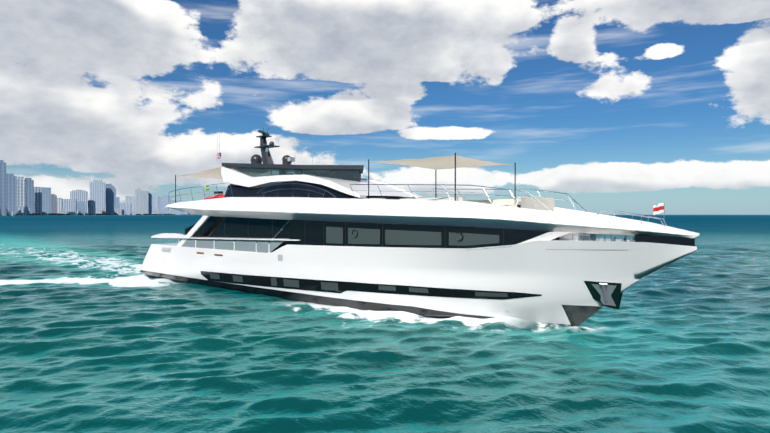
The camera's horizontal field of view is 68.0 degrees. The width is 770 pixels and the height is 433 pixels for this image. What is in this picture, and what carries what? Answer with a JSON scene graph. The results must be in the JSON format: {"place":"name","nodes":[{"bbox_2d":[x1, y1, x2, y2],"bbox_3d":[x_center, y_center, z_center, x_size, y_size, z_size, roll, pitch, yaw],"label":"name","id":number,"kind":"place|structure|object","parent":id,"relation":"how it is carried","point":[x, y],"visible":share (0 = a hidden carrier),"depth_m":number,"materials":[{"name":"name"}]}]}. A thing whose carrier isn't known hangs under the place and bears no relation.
{"place":"outdoors","nodes":[
{"label":"outdoors","id":0,"kind":"place"},
{"bbox_2d":[0,160,191,215],"bbox_3d":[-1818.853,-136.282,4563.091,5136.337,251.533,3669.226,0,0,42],"label":"skyline","id":1,"kind":"structure","parent":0,"point":[22,196],"depth_m":3465.30,"materials":[{"name":"grey glass"}]},
{"bbox_2d":[1,213,197,215],"bbox_3d":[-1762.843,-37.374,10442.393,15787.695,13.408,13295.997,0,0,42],"label":"shore","id":2,"kind":"structure","parent":0,"point":[47,214],"depth_m":2939.79,"materials":[{"name":"green"}]},
{"bbox_2d":[0,215,769,432],"bbox_3d":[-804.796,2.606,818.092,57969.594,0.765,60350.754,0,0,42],"label":"sea","id":3,"kind":"structure","parent":0,"point":[100,332],"depth_m":22.82,"materials":[{"name":"liquid"}]},
{"bbox_2d":[138,125,699,325],"bbox_3d":[-3.188,-0.137,39.023,44.400,14.130,8.735,0,0,42],"label":"yacht","id":4,"kind":"object","parent":3,"relation":"on","point":[342,235],"visible":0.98,"depth_m":30.68,"materials":[{"name":"paint"}]},
{"bbox_2d":[0,0,769,214],"label":"sky","id":5,"kind":"structure","parent":0,"point":[630,106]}
]}

